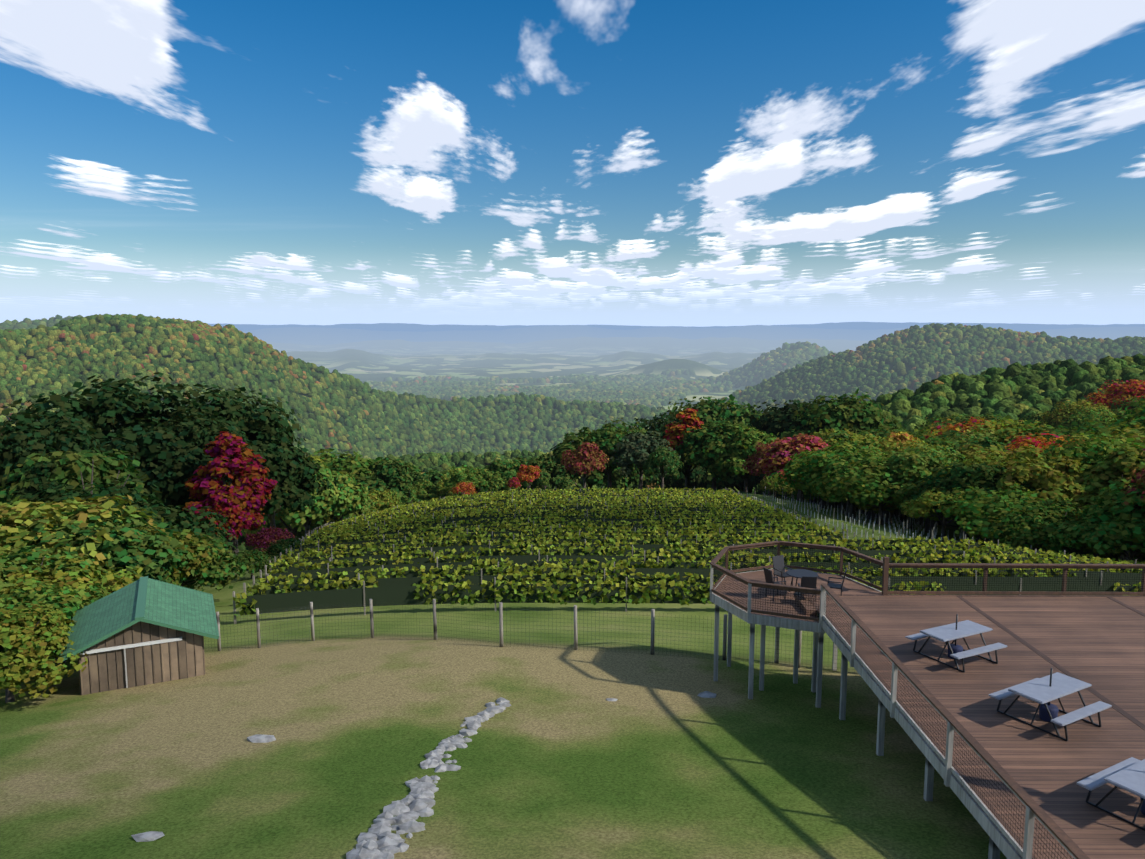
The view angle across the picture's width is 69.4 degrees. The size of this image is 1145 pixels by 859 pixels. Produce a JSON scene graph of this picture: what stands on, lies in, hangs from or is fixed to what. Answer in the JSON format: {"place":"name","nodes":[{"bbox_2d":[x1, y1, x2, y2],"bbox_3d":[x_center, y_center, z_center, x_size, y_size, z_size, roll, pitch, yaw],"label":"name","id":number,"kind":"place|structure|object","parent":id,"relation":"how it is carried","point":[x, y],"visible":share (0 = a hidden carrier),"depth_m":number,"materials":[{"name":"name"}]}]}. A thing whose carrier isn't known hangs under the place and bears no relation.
{"place":"outdoors","nodes":[
{"label":"outdoors","id":0,"kind":"place"},
{"bbox_2d":[0,322,1144,858],"bbox_3d":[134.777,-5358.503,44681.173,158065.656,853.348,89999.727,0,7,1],"label":"terrain","id":1,"kind":"structure","parent":0,"point":[564,758],"depth_m":23.09,"materials":[{"name":"green plant"}]},
{"bbox_2d":[11,461,62,502],"bbox_3d":[-38.082,8.207,59.721,5.569,11.983,6.721,4,8,29],"label":"tree","id":2,"kind":"object","parent":1,"relation":"on","point":[40,473],"visible":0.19,"depth_m":58.84,"materials":[{"name":"green plant"}]},
{"bbox_2d":[0,603,87,702],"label":"tree","id":3,"kind":"object","parent":1,"relation":"on","point":[43,635],"visible":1,"depth_m":27.88,"materials":[{"name":"green plant"}]},
{"bbox_2d":[0,579,110,676],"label":"tree","id":4,"kind":"object","parent":1,"relation":"on","point":[75,603],"visible":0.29,"depth_m":32.63,"materials":[{"name":"green plant"}]},
{"bbox_2d":[0,536,139,617],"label":"tree","id":5,"kind":"object","parent":1,"relation":"on","point":[21,561],"visible":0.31,"depth_m":37.46,"materials":[{"name":"green plant"}]},
{"bbox_2d":[0,554,142,663],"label":"tree","id":6,"kind":"object","parent":1,"relation":"on","point":[74,579],"visible":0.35,"depth_m":36.31,"materials":[{"name":"green plant"}]},
{"bbox_2d":[0,447,148,507],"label":"tree","id":7,"kind":"object","parent":1,"relation":"on","point":[71,466],"visible":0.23,"depth_m":67.04,"materials":[{"name":"green plant"}]},
{"bbox_2d":[0,404,164,506],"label":"tree","id":8,"kind":"object","parent":1,"relation":"on","point":[20,445],"visible":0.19,"depth_m":71.81,"materials":[{"name":"green plant"}]},
{"bbox_2d":[0,494,176,576],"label":"tree","id":9,"kind":"object","parent":1,"relation":"on","point":[14,515],"visible":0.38,"depth_m":43.71,"materials":[{"name":"green plant"}]},
{"bbox_2d":[0,510,198,582],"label":"tree","id":10,"kind":"object","parent":1,"relation":"on","point":[129,529],"visible":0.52,"depth_m":42.54,"materials":[{"name":"green plant"}]},
{"bbox_2d":[3,475,196,535],"bbox_3d":[-34.069,8.686,57.133,16.157,9.936,14.662,5,9,37],"label":"tree","id":11,"kind":"object","parent":1,"relation":"on","point":[112,491],"visible":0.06,"depth_m":58.11,"materials":[{"name":"green plant"}]},
{"bbox_2d":[0,368,254,516],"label":"tree","id":12,"kind":"object","parent":1,"relation":"on","point":[104,407],"visible":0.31,"depth_m":82.11,"materials":[{"name":"green plant"}]},
{"bbox_2d":[85,553,176,588],"bbox_3d":[-23.907,8.560,42.681,7.621,5.164,8.398,0,7,1],"label":"tree","id":13,"kind":"object","parent":1,"relation":"on","point":[157,577],"visible":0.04,"depth_m":42.12,"materials":[{"name":"green plant"}]},
{"bbox_2d":[59,576,218,694],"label":"shed","id":14,"kind":"structure","parent":1,"relation":"on","point":[145,630],"depth_m":29.93,"materials":[{"name":"green"}]},
{"bbox_2d":[105,525,224,585],"bbox_3d":[-25.112,8.431,46.559,10.110,6.082,10.004,-5,9,-37],"label":"tree","id":15,"kind":"object","parent":1,"relation":"on","point":[198,562],"visible":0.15,"depth_m":46.91,"materials":[{"name":"green plant"}]},
{"bbox_2d":[89,497,242,584],"bbox_3d":[-28.333,8.514,56.438,11.448,7.758,12.615,-1,7,-12],"label":"tree","id":16,"kind":"object","parent":1,"relation":"on","point":[192,522],"visible":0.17,"depth_m":55.95,"materials":[{"name":"green plant"}]},
{"bbox_2d":[93,407,262,518],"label":"tree","id":17,"kind":"object","parent":1,"relation":"on","point":[199,433],"visible":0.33,"depth_m":78.91,"materials":[{"name":"green plant"}]},
{"bbox_2d":[149,529,258,590],"bbox_3d":[-24.403,8.763,50.447,8.787,5.286,8.696,7,10,44],"label":"tree","id":18,"kind":"object","parent":1,"relation":"on","point":[212,573],"visible":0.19,"depth_m":49.72,"materials":[{"name":"green plant"}]},
{"bbox_2d":[182,431,277,554],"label":"tree","id":19,"kind":"object","parent":1,"relation":"on","point":[248,477],"visible":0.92,"depth_m":74.97,"materials":[{"name":"red plant"}]},
{"bbox_2d":[193,489,266,553],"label":"tree","id":20,"kind":"object","parent":1,"relation":"on","point":[238,519],"visible":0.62,"depth_m":73.03,"materials":[{"name":"red plant"}]},
{"bbox_2d":[153,381,309,553],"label":"tree","id":21,"kind":"object","parent":1,"relation":"on","point":[263,430],"visible":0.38,"depth_m":93.95,"materials":[{"name":"green plant"}]},
{"bbox_2d":[229,548,274,578],"bbox_3d":[-24.407,10.311,62.569,3.876,2.384,3.518,5,9,38],"label":"tree","id":22,"kind":"object","parent":1,"relation":"on","point":[256,554],"visible":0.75,"depth_m":62.20,"materials":[{"name":"green plant"}]},
{"bbox_2d":[242,526,294,559],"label":"tree","id":23,"kind":"object","parent":1,"relation":"on","point":[262,539],"visible":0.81,"depth_m":73.81,"materials":[{"name":"red plant"}]},
{"bbox_2d":[264,536,305,558],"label":"tree","id":24,"kind":"object","parent":1,"relation":"on","point":[277,548],"visible":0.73,"depth_m":68.75,"materials":[{"name":"green plant"}]},
{"bbox_2d":[243,440,329,544],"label":"tree","id":25,"kind":"object","parent":1,"relation":"on","point":[297,497],"visible":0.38,"depth_m":95.80,"materials":[{"name":"green plant"}]},
{"bbox_2d":[241,456,346,547],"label":"tree","id":26,"kind":"object","parent":1,"relation":"on","point":[293,531],"visible":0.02,"depth_m":150.42,"materials":[{"name":"green plant"}]},
{"bbox_2d":[275,459,349,538],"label":"tree","id":27,"kind":"object","parent":1,"relation":"on","point":[323,499],"visible":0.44,"depth_m":143.79,"materials":[{"name":"green plant"}]},
{"bbox_2d":[286,466,367,524],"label":"tree","id":28,"kind":"object","parent":1,"relation":"on","point":[343,482],"visible":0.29,"depth_m":149.24,"materials":[{"name":"green plant"}]},
{"bbox_2d":[296,448,390,532],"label":"tree","id":29,"kind":"object","parent":1,"relation":"on","point":[356,465],"visible":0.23,"depth_m":182.03,"materials":[{"name":"green plant"}]},
{"bbox_2d":[361,490,398,513],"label":"tree","id":30,"kind":"object","parent":1,"relation":"on","point":[383,500],"visible":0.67,"depth_m":160.11,"materials":[{"name":"green plant"}]},
{"bbox_2d":[353,458,422,504],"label":"tree","id":31,"kind":"object","parent":1,"relation":"on","point":[397,476],"visible":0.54,"depth_m":179.90,"materials":[{"name":"green plant"}]},
{"bbox_2d":[131,691,716,858],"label":"rocks","id":32,"kind":"object","parent":1,"relation":"on","point":[407,811],"visible":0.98,"depth_m":17.44,"materials":[{"name":"grey stone"}]},
{"bbox_2d":[412,479,442,500],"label":"tree","id":33,"kind":"object","parent":1,"relation":"on","point":[424,487],"visible":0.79,"depth_m":169.48,"materials":[{"name":"green plant"}]},
{"bbox_2d":[410,469,460,502],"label":"tree","id":34,"kind":"object","parent":1,"relation":"on","point":[434,475],"visible":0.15,"depth_m":183.93,"materials":[{"name":"green plant"}]},
{"bbox_2d":[443,471,477,494],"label":"tree","id":35,"kind":"object","parent":1,"relation":"on","point":[456,478],"visible":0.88,"depth_m":162.79,"materials":[{"name":"green plant"}]},
{"bbox_2d":[460,466,492,492],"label":"tree","id":36,"kind":"object","parent":1,"relation":"on","point":[482,480],"visible":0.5,"depth_m":173.30,"materials":[{"name":"green plant"}]},
{"bbox_2d":[481,459,528,490],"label":"tree","id":37,"kind":"object","parent":1,"relation":"on","point":[506,473],"visible":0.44,"depth_m":193.67,"materials":[{"name":"green plant"}]},
{"bbox_2d":[516,464,540,488],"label":"tree","id":38,"kind":"object","parent":1,"relation":"on","point":[530,474],"visible":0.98,"depth_m":142.16,"materials":[{"name":"red plant"}]},
{"bbox_2d":[204,599,856,673],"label":"fence posts","id":39,"kind":"object","parent":1,"relation":"on","point":[501,631],"visible":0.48,"depth_m":31.89,"materials":[{"name":"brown wood"}]},
{"bbox_2d":[524,454,574,488],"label":"tree","id":40,"kind":"object","parent":1,"relation":"on","point":[548,465],"visible":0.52,"depth_m":206.04,"materials":[{"name":"green plant"}]},
{"bbox_2d":[0,313,1144,575],"bbox_3d":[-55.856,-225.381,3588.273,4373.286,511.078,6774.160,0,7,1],"label":"forested hills","id":41,"kind":"structure","parent":1,"relation":"on","point":[1044,381],"depth_m":2072.56,"materials":[{"name":"green plant"}]},
{"bbox_2d":[560,442,608,488],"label":"tree","id":42,"kind":"object","parent":1,"relation":"on","point":[590,455],"visible":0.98,"depth_m":170.85,"materials":[{"name":"red plant"}]},
{"bbox_2d":[547,427,633,488],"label":"tree","id":43,"kind":"object","parent":1,"relation":"on","point":[569,442],"visible":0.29,"depth_m":210.76,"materials":[{"name":"green plant"}]},
{"bbox_2d":[578,423,642,488],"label":"tree","id":44,"kind":"object","parent":1,"relation":"on","point":[607,438],"visible":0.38,"depth_m":177.80,"materials":[{"name":"green plant"}]},
{"bbox_2d":[592,418,670,488],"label":"tree","id":45,"kind":"object","parent":1,"relation":"on","point":[636,475],"visible":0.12,"depth_m":221.36,"materials":[{"name":"green plant"}]},
{"bbox_2d":[606,431,680,488],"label":"tree","id":46,"kind":"object","parent":1,"relation":"on","point":[638,448],"visible":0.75,"depth_m":173.22,"materials":[{"name":"green plant"}]},
{"bbox_2d":[641,445,682,488],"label":"tree","id":47,"kind":"object","parent":1,"relation":"on","point":[659,457],"visible":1,"depth_m":158.72,"materials":[{"name":"green plant"}]},
{"bbox_2d":[629,408,708,488],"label":"tree","id":48,"kind":"object","parent":1,"relation":"on","point":[661,428],"visible":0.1,"depth_m":222.86,"materials":[{"name":"green plant"}]},
{"bbox_2d":[232,487,1136,623],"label":"vineyard posts","id":49,"kind":"object","parent":1,"relation":"on","point":[266,575],"visible":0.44,"depth_m":57.96,"materials":[{"name":"brown wood"}]},
{"bbox_2d":[663,408,709,488],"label":"tree","id":50,"kind":"object","parent":1,"relation":"on","point":[673,437],"visible":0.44,"depth_m":187.94,"materials":[{"name":"red plant"}]},
{"bbox_2d":[233,487,1144,615],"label":"vineyard vines","id":51,"kind":"object","parent":1,"relation":"on","point":[516,573],"visible":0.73,"depth_m":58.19,"materials":[{"name":"green plant"}]},
{"bbox_2d":[657,394,759,488],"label":"tree","id":52,"kind":"object","parent":1,"relation":"on","point":[713,411],"visible":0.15,"depth_m":229.40,"materials":[{"name":"green plant"}]},
{"bbox_2d":[675,421,748,489],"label":"tree","id":53,"kind":"object","parent":1,"relation":"on","point":[692,451],"visible":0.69,"depth_m":178.79,"materials":[{"name":"green plant"}]},
{"bbox_2d":[690,403,780,497],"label":"tree","id":54,"kind":"object","parent":1,"relation":"on","point":[749,414],"visible":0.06,"depth_m":233.08,"materials":[{"name":"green plant"}]},
{"bbox_2d":[705,423,776,491],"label":"tree","id":55,"kind":"object","parent":1,"relation":"on","point":[745,442],"visible":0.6,"depth_m":173.54,"materials":[{"name":"green plant"}]},
{"bbox_2d":[742,442,771,495],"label":"tree","id":56,"kind":"object","parent":1,"relation":"on","point":[752,466],"visible":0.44,"depth_m":146.02,"materials":[{"name":"red plant"}]},
{"bbox_2d":[757,477,794,497],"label":"tree","id":57,"kind":"object","parent":1,"relation":"on","point":[771,487],"visible":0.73,"depth_m":124.69,"materials":[{"name":"green plant"}]},
{"bbox_2d":[731,400,830,497],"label":"tree","id":58,"kind":"object","parent":1,"relation":"on","point":[781,418],"visible":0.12,"depth_m":222.19,"materials":[{"name":"green plant"}]},
{"bbox_2d":[757,433,834,501],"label":"tree","id":59,"kind":"object","parent":1,"relation":"on","point":[779,453],"visible":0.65,"depth_m":133.21,"materials":[{"name":"red plant"}]},
{"bbox_2d":[765,445,885,515],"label":"tree","id":60,"kind":"object","parent":1,"relation":"on","point":[804,476],"visible":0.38,"depth_m":102.08,"materials":[{"name":"green plant"}]},
{"bbox_2d":[773,388,904,438],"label":"tree","id":61,"kind":"object","parent":1,"relation":"on","point":[844,413],"visible":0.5,"depth_m":208.40,"materials":[{"name":"green plant"}]},
{"bbox_2d":[810,455,876,517],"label":"tree","id":62,"kind":"object","parent":1,"relation":"on","point":[843,463],"visible":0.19,"depth_m":98.42,"materials":[{"name":"green plant"}]},
{"bbox_2d":[823,437,885,509],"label":"tree","id":63,"kind":"object","parent":1,"relation":"on","point":[867,442],"visible":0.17,"depth_m":130.39,"materials":[{"name":"green plant"}]},
{"bbox_2d":[811,456,932,524],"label":"tree","id":64,"kind":"object","parent":1,"relation":"on","point":[860,480],"visible":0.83,"depth_m":91.53,"materials":[{"name":"green plant"}]},
{"bbox_2d":[747,486,1031,548],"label":"young vine tubes","id":65,"kind":"object","parent":1,"relation":"on","point":[934,530],"visible":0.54,"depth_m":90.82,"materials":[{"name":"white plastic"}]},
{"bbox_2d":[848,424,932,514],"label":"tree","id":66,"kind":"object","parent":1,"relation":"on","point":[881,433],"visible":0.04,"depth_m":172.28,"materials":[{"name":"green plant"}]},
{"bbox_2d":[857,431,926,451],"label":"tree","id":67,"kind":"object","parent":1,"relation":"on","point":[899,435],"visible":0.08,"depth_m":129.27,"materials":[{"name":"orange plant"}]},
{"bbox_2d":[861,437,947,519],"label":"tree","id":68,"kind":"object","parent":1,"relation":"on","point":[892,447],"visible":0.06,"depth_m":120.22,"materials":[{"name":"green plant"}]},
{"bbox_2d":[871,451,950,528],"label":"tree","id":69,"kind":"object","parent":1,"relation":"on","point":[928,462],"visible":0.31,"depth_m":92.52,"materials":[{"name":"green plant"}]},
{"bbox_2d":[896,479,942,535],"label":"tree","id":70,"kind":"object","parent":1,"relation":"on","point":[909,492],"visible":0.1,"depth_m":87.28,"materials":[{"name":"green plant"}]},
{"bbox_2d":[710,541,1144,858],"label":"deck","id":71,"kind":"structure","parent":1,"relation":"on","point":[1018,791],"depth_m":20.91,"materials":[{"name":"brown wood"}]},
{"bbox_2d":[772,555,792,585],"bbox_3d":[7.189,4.879,28.300,0.520,1.007,0.585,-3,8,-24],"label":"patio chair","id":72,"kind":"object","parent":71,"relation":"on","point":[779,566],"visible":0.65,"depth_m":28.41,"materials":[{"name":"grey metal"}]},
{"bbox_2d":[786,569,817,597],"bbox_3d":[7.601,5.124,27.409,1.040,0.738,1.040,0,7,1],"label":"patio table","id":73,"kind":"object","parent":71,"relation":"on","point":[797,573],"visible":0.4,"depth_m":27.34,"materials":[{"name":"grey metal"}]},
{"bbox_2d":[905,614,1006,672],"bbox_3d":[10.046,5.407,21.665,1.830,1.180,1.650,-3,8,-26],"label":"picnic table","id":74,"kind":"object","parent":71,"relation":"on","point":[954,632],"visible":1,"depth_m":21.50,"materials":[{"name":"plastic"}]},
{"bbox_2d":[989,668,1111,740],"bbox_3d":[10.512,5.822,18.214,1.830,1.180,1.650,-4,8,-29],"label":"picnic table","id":75,"kind":"object","parent":71,"relation":"on","point":[1042,691],"visible":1,"depth_m":18.08,"materials":[{"name":"plastic"}]},
{"bbox_2d":[1077,757,1144,830],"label":"picnic table","id":76,"kind":"object","parent":71,"relation":"on","point":[1128,775],"visible":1,"depth_m":14.68,"materials":[{"name":"plastic"}]},
{"bbox_2d":[899,441,966,528],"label":"tree","id":77,"kind":"object","parent":1,"relation":"on","point":[948,457],"visible":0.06,"depth_m":102.00,"materials":[{"name":"green plant"}]},
{"bbox_2d":[901,486,976,539],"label":"tree","id":78,"kind":"object","parent":1,"relation":"on","point":[917,508],"visible":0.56,"depth_m":81.61,"materials":[{"name":"green plant"}]},
{"bbox_2d":[912,414,970,434],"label":"tree","id":79,"kind":"object","parent":1,"relation":"on","point":[952,421],"visible":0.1,"depth_m":299.23,"materials":[{"name":"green plant"}]},
{"bbox_2d":[910,460,1011,538],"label":"tree","id":80,"kind":"object","parent":1,"relation":"on","point":[963,475],"visible":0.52,"depth_m":82.14,"materials":[{"name":"green plant"}]},
{"bbox_2d":[924,417,999,438],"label":"tree","id":81,"kind":"object","parent":1,"relation":"on","point":[970,424],"visible":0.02,"depth_m":152.49,"materials":[{"name":"red plant"}]},
{"bbox_2d":[941,427,1008,526],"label":"tree","id":82,"kind":"object","parent":1,"relation":"on","point":[970,437],"visible":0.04,"depth_m":127.79,"materials":[{"name":"green plant"}]},
{"bbox_2d":[937,449,1024,542],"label":"tree","id":83,"kind":"object","parent":1,"relation":"on","point":[992,460],"visible":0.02,"depth_m":89.40,"materials":[{"name":"green plant"}]},
{"bbox_2d":[951,443,1022,462],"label":"tree","id":84,"kind":"object","parent":1,"relation":"on","point":[965,449],"visible":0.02,"depth_m":102.89,"materials":[{"name":"green plant"}]},
{"bbox_2d":[953,415,1047,445],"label":"tree","id":85,"kind":"object","parent":1,"relation":"on","point":[1001,424],"visible":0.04,"depth_m":132.05,"materials":[{"name":"green plant"}]},
{"bbox_2d":[930,483,1078,544],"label":"tree","id":86,"kind":"object","parent":1,"relation":"on","point":[971,505],"visible":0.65,"depth_m":74.78,"materials":[{"name":"green plant"}]},
{"bbox_2d":[987,420,1067,443],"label":"tree","id":87,"kind":"object","parent":1,"relation":"on","point":[1006,432],"visible":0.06,"depth_m":124.13,"materials":[{"name":"green plant"}]},
{"bbox_2d":[996,445,1070,544],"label":"tree","id":88,"kind":"object","parent":1,"relation":"on","point":[1032,451],"visible":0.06,"depth_m":94.03,"materials":[{"name":"green plant"}]},
{"bbox_2d":[994,456,1089,550],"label":"tree","id":89,"kind":"object","parent":1,"relation":"on","point":[1051,484],"visible":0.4,"depth_m":79.40,"materials":[{"name":"green plant"}]},
{"bbox_2d":[1002,431,1083,551],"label":"tree","id":90,"kind":"object","parent":1,"relation":"on","point":[1037,441],"visible":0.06,"depth_m":102.65,"materials":[{"name":"green plant"}]},
{"bbox_2d":[985,500,1129,558],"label":"tree","id":91,"kind":"object","parent":1,"relation":"on","point":[1025,525],"visible":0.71,"depth_m":69.39,"materials":[{"name":"green plant"}]},
{"bbox_2d":[1038,399,1113,428],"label":"tree","id":92,"kind":"object","parent":1,"relation":"on","point":[1059,416],"visible":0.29,"depth_m":285.71,"materials":[{"name":"green plant"}]},
{"bbox_2d":[1015,416,1144,550],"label":"tree","id":93,"kind":"object","parent":1,"relation":"on","point":[1085,428],"depth_m":109.73,"materials":[{"name":"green plant"}]},
{"bbox_2d":[1023,431,1144,557],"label":"tree","id":94,"kind":"object","parent":1,"relation":"on","point":[1093,455],"visible":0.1,"depth_m":82.80,"materials":[{"name":"green plant"}]},
{"bbox_2d":[1054,406,1115,433],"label":"tree","id":95,"kind":"object","parent":1,"relation":"on","point":[1079,417],"visible":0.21,"depth_m":275.25,"materials":[{"name":"green plant"}]},
{"bbox_2d":[1048,504,1144,561],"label":"tree","id":96,"kind":"object","parent":1,"relation":"on","point":[1102,537],"visible":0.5,"depth_m":62.42,"materials":[{"name":"green plant"}]},
{"bbox_2d":[1048,423,1144,559],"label":"tree","id":97,"kind":"object","parent":1,"relation":"on","point":[1136,436],"visible":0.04,"depth_m":96.18,"materials":[{"name":"green plant"}]},
{"bbox_2d":[1075,446,1144,561],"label":"tree","id":98,"kind":"object","parent":1,"relation":"on","point":[1123,462],"visible":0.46,"depth_m":71.52,"materials":[{"name":"green plant"}]},
{"bbox_2d":[1076,482,1144,544],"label":"tree","id":99,"kind":"object","parent":1,"relation":"on","point":[1124,515],"visible":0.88,"depth_m":61.78,"materials":[{"name":"green plant"}]},
{"bbox_2d":[1084,379,1144,412],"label":"tree","id":100,"kind":"object","parent":1,"relation":"on","point":[1133,388],"visible":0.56,"depth_m":291.36,"materials":[{"name":"red plant"}]},
{"bbox_2d":[1105,396,1144,432],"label":"tree","id":101,"kind":"object","parent":1,"relation":"on","point":[1140,414],"visible":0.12,"depth_m":117.11,"materials":[{"name":"green plant"}]},
{"bbox_2d":[1108,396,1144,418],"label":"tree","id":102,"kind":"object","parent":1,"relation":"on","point":[1116,411],"visible":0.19,"depth_m":283.51,"materials":[{"name":"green plant"}]},
{"bbox_2d":[1112,466,1144,512],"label":"tree","id":103,"kind":"object","parent":1,"relation":"on","point":[1140,479],"visible":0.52,"depth_m":63.01,"materials":[{"name":"green plant"}]},
{"bbox_2d":[0,0,1144,326],"label":"sky","id":104,"kind":"structure","parent":0,"point":[685,163],"materials":[{"name":"blue"}]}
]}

